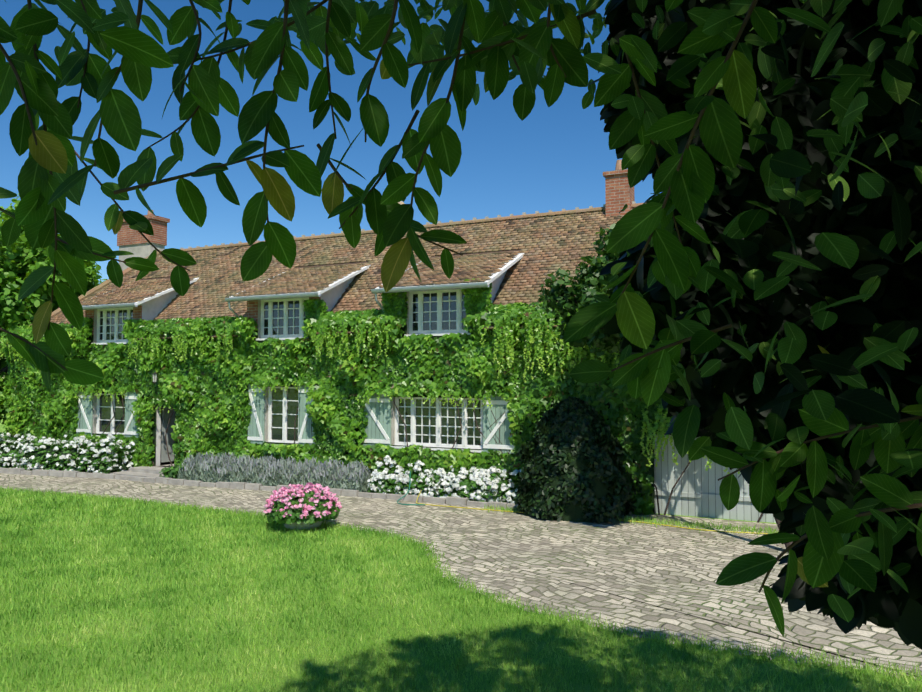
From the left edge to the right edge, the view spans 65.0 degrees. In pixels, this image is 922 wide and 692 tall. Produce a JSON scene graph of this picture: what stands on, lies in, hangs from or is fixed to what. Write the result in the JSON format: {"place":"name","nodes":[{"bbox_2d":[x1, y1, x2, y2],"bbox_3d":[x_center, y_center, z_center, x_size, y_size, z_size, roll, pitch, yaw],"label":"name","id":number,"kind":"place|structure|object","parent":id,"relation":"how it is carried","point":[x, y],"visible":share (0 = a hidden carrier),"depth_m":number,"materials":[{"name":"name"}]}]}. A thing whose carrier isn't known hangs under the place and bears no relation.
{"place":"outdoors","nodes":[
{"label":"outdoors","id":0,"kind":"place"},
{"bbox_2d":[152,371,157,383],"bbox_3d":[-7.963,0.815,18.954,0.170,0.340,0.306,-1,-3,25],"label":"wall lamp","id":1,"kind":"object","parent":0,"point":[154,382],"depth_m":18.86,"materials":[{"name":"glass"}]},
{"bbox_2d":[155,407,160,465],"bbox_3d":[-7.679,2.220,19.031,0.880,1.900,0.140,-1,-3,25],"label":"door frame","id":2,"kind":"object","parent":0,"point":[158,437],"visible":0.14,"depth_m":19.17,"materials":[{"name":"white wood"}]},
{"bbox_2d":[161,407,174,461],"bbox_3d":[-7.761,2.245,19.655,0.040,1.740,0.811,-1,-3,32],"label":"door leaf","id":3,"kind":"object","parent":2,"relation":"attached to","point":[166,415],"visible":0.21,"depth_m":19.42,"materials":[{"name":"paint"}]},
{"bbox_2d":[85,296,320,334],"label":"dormer brick piers","id":4,"kind":"structure","parent":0,"point":[252,309],"depth_m":17.89,"materials":[{"name":"brown brick"}]},
{"bbox_2d":[82,253,524,305],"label":"dormer roof boards","id":5,"kind":"object","parent":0,"point":[504,268],"visible":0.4,"depth_m":17.14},
{"bbox_2d":[82,282,488,317],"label":"dormer gutters","id":6,"kind":"object","parent":5,"relation":"attached to","point":[392,290],"visible":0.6,"depth_m":16.53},
{"bbox_2d":[0,0,660,377],"label":"sky","id":7,"kind":"structure","parent":0,"point":[556,158],"materials":[{"name":"blue"}]},
{"bbox_2d":[9,324,670,513],"bbox_3d":[-2.696,1.431,16.580,23.950,3.760,0.001,-1,-3,25],"label":"ivy","id":8,"kind":"object","parent":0,"point":[649,472],"visible":0.06,"depth_m":17.11,"materials":[{"name":"green plant"}]},
{"bbox_2d":[367,455,521,503],"bbox_3d":[-0.321,2.808,15.051,3.536,0.910,0.632,-1,-3,25],"label":"flowerbed","id":9,"kind":"object","parent":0,"point":[441,472],"depth_m":14.92,"materials":[{"name":"white plant"}]},
{"bbox_2d":[0,473,921,680],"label":"cobble paving","id":10,"kind":"structure","parent":0,"point":[647,577],"depth_m":9.94,"materials":[{"name":"grey stone"}]},
{"bbox_2d":[0,467,631,513],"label":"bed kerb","id":11,"kind":"structure","parent":10,"relation":"on","point":[449,500],"depth_m":16.52,"materials":[{"name":"stone"}]},
{"bbox_2d":[397,471,424,504],"bbox_3d":[-1.061,2.898,14.698,0.408,0.609,0.770,1,-3,-27],"label":"green hose","id":12,"kind":"object","parent":10,"relation":"on","point":[407,493],"visible":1,"depth_m":14.90,"materials":[{"name":"green rubber"}]},
{"bbox_2d":[515,396,642,524],"bbox_3d":[2.142,2.050,13.450,2.410,2.210,1.695,-1,-3,25],"label":"shrub","id":13,"kind":"object","parent":10,"relation":"on","point":[577,422],"depth_m":13.01,"materials":[{"name":"green plant"}]},
{"bbox_2d":[416,490,767,533],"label":"stone curb","id":14,"kind":"structure","parent":10,"relation":"on","point":[621,520],"depth_m":12.70,"materials":[{"name":"grey stone"}]},
{"bbox_2d":[482,504,778,535],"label":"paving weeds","id":15,"kind":"object","parent":10,"relation":"on","point":[646,519],"visible":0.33,"depth_m":12.51,"materials":[{"name":"green plant"}]},
{"bbox_2d":[0,378,921,691],"bbox_3d":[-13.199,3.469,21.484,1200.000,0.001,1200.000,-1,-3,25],"label":"lawn ground","id":16,"kind":"structure","parent":0,"point":[542,644],"depth_m":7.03,"materials":[{"name":"green plant"}]},
{"bbox_2d":[0,371,9,423],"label":"ivy","id":17,"kind":"object","parent":16,"relation":"on","point":[3,408],"visible":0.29,"depth_m":22.19,"materials":[{"name":"green plant"}]},
{"bbox_2d":[0,192,107,372],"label":"tree","id":18,"kind":"object","parent":16,"relation":"on","point":[17,257],"depth_m":22.19,"materials":[{"name":"green plant"}]},
{"bbox_2d":[0,431,135,473],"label":"flowerbed","id":19,"kind":"object","parent":16,"relation":"on","point":[81,457],"depth_m":19.15,"materials":[{"name":"white plant"}]},
{"bbox_2d":[159,461,185,478],"bbox_3d":[-6.824,3.105,17.902,0.891,0.525,0.948,-1,-3,25],"label":"shrub","id":20,"kind":"object","parent":16,"relation":"on","point":[170,472],"depth_m":17.66,"materials":[{"name":"green plant"}]},
{"bbox_2d":[92,292,408,466],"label":"house walls","id":21,"kind":"structure","parent":16,"relation":"on","point":[266,392],"depth_m":17.61,"materials":[{"name":"white paint"}]},
{"bbox_2d":[110,464,173,476],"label":"door steps","id":22,"kind":"structure","parent":21,"relation":"attached to","point":[147,471],"depth_m":18.43,"materials":[{"name":"grey stone"}]},
{"bbox_2d":[91,289,483,452],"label":"window frames","id":23,"kind":"structure","parent":21,"relation":"attached to","point":[439,331],"depth_m":16.04,"materials":[{"name":"white wood"}]},
{"bbox_2d":[99,292,480,444],"bbox_3d":[-4.859,0.609,17.794,11.740,3.430,0.001,-1,-3,25],"label":"window glass","id":24,"kind":"object","parent":23,"relation":"in","point":[277,408],"depth_m":16.05,"materials":[{"name":"clear glass"}]},
{"bbox_2d":[76,384,515,453],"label":"shutter boards","id":25,"kind":"object","parent":23,"relation":"attached to","point":[381,411],"visible":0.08,"depth_m":16.90,"materials":[{"name":"wood"}]},
{"bbox_2d":[76,389,514,449],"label":"shutter braces","id":26,"kind":"object","parent":25,"relation":"attached to","point":[485,444],"visible":0.79,"depth_m":16.88,"materials":[{"name":"white wood"}]},
{"bbox_2d":[40,338,763,522],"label":"ivy stems","id":27,"kind":"object","parent":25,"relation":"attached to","point":[760,517],"visible":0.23,"depth_m":15.31,"materials":[{"name":"brown plant"}]},
{"bbox_2d":[96,273,483,464],"bbox_3d":[-4.524,1.007,18.489,12.450,4.880,1.398,-1,-3,25],"label":"dark house interior","id":28,"kind":"object","parent":21,"relation":"in","point":[163,463],"visible":0.02,"depth_m":19.74,"materials":[{"name":"black"}]},
{"bbox_2d":[33,215,606,342],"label":"roof slab","id":29,"kind":"structure","parent":21,"relation":"on","point":[468,254],"depth_m":17.70,"materials":[{"name":"brown tile"}]},
{"bbox_2d":[8,250,160,342],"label":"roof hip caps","id":30,"kind":"object","parent":29,"relation":"on","point":[92,291],"visible":0.21,"depth_m":22.50,"materials":[{"name":"orange tile"}]},
{"bbox_2d":[33,207,634,341],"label":"roof tiles","id":31,"kind":"object","parent":29,"relation":"on","point":[216,267],"visible":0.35,"depth_m":18.11,"materials":[{"name":"brown tile"}]},
{"bbox_2d":[117,169,634,245],"bbox_3d":[-3.466,-3.333,20.830,16.920,1.940,1.380,-1,-3,25],"label":"chimney","id":32,"kind":"object","parent":29,"relation":"on","point":[619,193],"visible":0.48,"depth_m":16.95,"materials":[{"name":"orange brick"}]},
{"bbox_2d":[119,243,164,270],"bbox_3d":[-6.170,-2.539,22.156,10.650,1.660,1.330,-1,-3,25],"label":"chimney base","id":33,"kind":"object","parent":32,"relation":"attached to","point":[144,250],"visible":0.14,"depth_m":23.52,"materials":[{"name":"white paint"}]},
{"bbox_2d":[147,160,621,214],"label":"chimney pots","id":34,"kind":"object","parent":32,"relation":"on","point":[618,165],"visible":0.44,"depth_m":17.05,"materials":[{"name":"ceramic"}]},
{"bbox_2d":[159,203,645,253],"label":"roof ridge caps","id":35,"kind":"object","parent":29,"relation":"on","point":[460,222],"visible":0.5,"depth_m":18.69,"materials":[{"name":"brown tile"}]},
{"bbox_2d":[160,201,635,250],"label":"roof ridge crests","id":36,"kind":"object","parent":35,"relation":"on","point":[524,213],"visible":0.35,"depth_m":18.93,"materials":[{"name":"brown tile"}]},
{"bbox_2d":[142,269,507,319],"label":"dormer cheeks","id":37,"kind":"object","parent":21,"relation":"on","point":[152,309],"visible":0.12,"depth_m":18.05,"materials":[{"name":"white paint"}]},
{"bbox_2d":[70,317,93,337],"bbox_3d":[-10.579,-0.509,20.207,0.666,0.620,0.413,-1,-3,25],"label":"ivy","id":38,"kind":"object","parent":37,"relation":"attached to","point":[87,326],"visible":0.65,"depth_m":20.10,"materials":[{"name":"green plant"}]},
{"bbox_2d":[121,319,144,334],"bbox_3d":[-8.726,-0.486,19.356,0.658,0.494,0.338,-1,-3,25],"label":"ivy","id":39,"kind":"object","parent":37,"relation":"attached to","point":[130,323],"visible":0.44,"depth_m":19.30,"materials":[{"name":"green plant"}]},
{"bbox_2d":[80,276,196,304],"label":"dormer roof","id":40,"kind":"structure","parent":37,"relation":"on","point":[125,296],"depth_m":20.47,"materials":[{"name":"brown tile"}]},
{"bbox_2d":[235,317,257,330],"bbox_3d":[-5.264,-0.509,17.747,0.654,0.410,0.332,-1,-3,25],"label":"ivy","id":41,"kind":"object","parent":37,"relation":"attached to","point":[251,322],"visible":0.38,"depth_m":17.63,"materials":[{"name":"green plant"}]},
{"bbox_2d":[234,263,369,295],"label":"dormer roof","id":42,"kind":"structure","parent":37,"relation":"on","point":[316,278],"depth_m":18.05,"materials":[{"name":"brown tile"}]},
{"bbox_2d":[302,299,327,325],"bbox_3d":[-3.413,-0.719,16.923,0.666,0.775,0.282,-1,-3,25],"label":"ivy","id":43,"kind":"object","parent":37,"relation":"attached to","point":[316,309],"visible":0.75,"depth_m":16.87,"materials":[{"name":"green plant"}]},
{"bbox_2d":[381,292,408,325],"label":"dormer wall","id":44,"kind":"structure","parent":37,"relation":"attached to","point":[394,304],"depth_m":15.93,"materials":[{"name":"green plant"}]},
{"bbox_2d":[378,251,522,287],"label":"dormer roof","id":45,"kind":"structure","parent":37,"relation":"on","point":[470,268],"depth_m":16.17,"materials":[{"name":"brown tile"}]},
{"bbox_2d":[461,278,492,325],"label":"dormer wall","id":46,"kind":"structure","parent":37,"relation":"attached to","point":[477,300],"depth_m":15.06,"materials":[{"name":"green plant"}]},
{"bbox_2d":[0,309,675,515],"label":"ivy wall","id":47,"kind":"structure","parent":21,"relation":"attached to","point":[247,356],"depth_m":16.61,"materials":[{"name":"green plant"}]},
{"bbox_2d":[0,302,578,337],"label":"ivy","id":48,"kind":"object","parent":47,"relation":"attached to","point":[497,311],"visible":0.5,"depth_m":16.61,"materials":[{"name":"green plant"}]},
{"bbox_2d":[0,314,739,474],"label":"hanging ivy shoots","id":49,"kind":"object","parent":47,"relation":"hanging from","point":[506,332],"visible":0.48,"depth_m":15.10,"materials":[{"name":"green plant"}]},
{"bbox_2d":[177,458,370,491],"bbox_3d":[-4.380,3.024,16.678,5.063,0.699,0.950,-1,-3,25],"label":"lavender","id":50,"kind":"object","parent":16,"relation":"on","point":[213,476],"depth_m":16.46,"materials":[{"name":"plant"}]},
{"bbox_2d":[178,451,369,484],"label":"lavender spikes","id":51,"kind":"object","parent":50,"relation":"attached to","point":[320,466],"visible":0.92,"depth_m":16.56,"materials":[{"name":"plant"}]},
{"bbox_2d":[284,521,322,529],"bbox_3d":[-2.697,2.980,12.348,0.800,0.245,0.800,-1,-3,25],"label":"planter bowl","id":52,"kind":"object","parent":16,"relation":"on","point":[301,525],"visible":0.25,"depth_m":12.05,"materials":[{"name":"grey stone"}]},
{"bbox_2d":[263,482,341,523],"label":"flowers","id":53,"kind":"object","parent":52,"relation":"in","point":[279,518],"depth_m":12.00,"materials":[{"name":"pink plant"}]},
{"bbox_2d":[654,435,775,522],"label":"gate","id":54,"kind":"structure","parent":16,"relation":"on","point":[696,477],"depth_m":13.35,"materials":[{"name":"paint"}]},
{"bbox_2d":[655,490,750,501],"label":"garage door rails","id":55,"kind":"object","parent":54,"relation":"attached to","point":[701,495],"visible":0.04,"depth_m":13.31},
{"bbox_3d":[1.773,-1.016,0.400,5.674,7.322,5.916,-1,-3,25],"label":"plum tree trunk","id":56,"kind":"object","parent":16,"relation":"on","visible":0},
{"bbox_2d":[0,0,921,636],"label":"tree leaves","id":57,"kind":"object","parent":56,"relation":"attached to","point":[44,192],"visible":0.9,"depth_m":1.48,"materials":[{"name":"green plant"}]},
{"bbox_2d":[5,0,921,621],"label":"plum tree","id":58,"kind":"object","parent":56,"relation":"on","point":[855,96],"visible":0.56,"depth_m":1.35,"materials":[{"name":"green plant"}]},
{"bbox_2d":[0,0,921,592],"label":"tree branches","id":59,"kind":"object","parent":58,"relation":"attached to","point":[586,14],"visible":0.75,"depth_m":1.49,"materials":[{"name":"brown wood"}]},
{"bbox_2d":[587,0,921,649],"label":"plum tree leaves","id":60,"kind":"object","parent":56,"relation":"attached to","point":[798,105],"visible":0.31,"depth_m":2.04,"materials":[{"name":"green plant"}]},
{"bbox_2d":[538,221,792,552],"bbox_3d":[3.333,0.456,11.721,4.375,5.302,3.347,-1,-3,25],"label":"tree by garage","id":61,"kind":"object","parent":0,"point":[586,288],"depth_m":12.25,"materials":[{"name":"green plant"}]}
]}

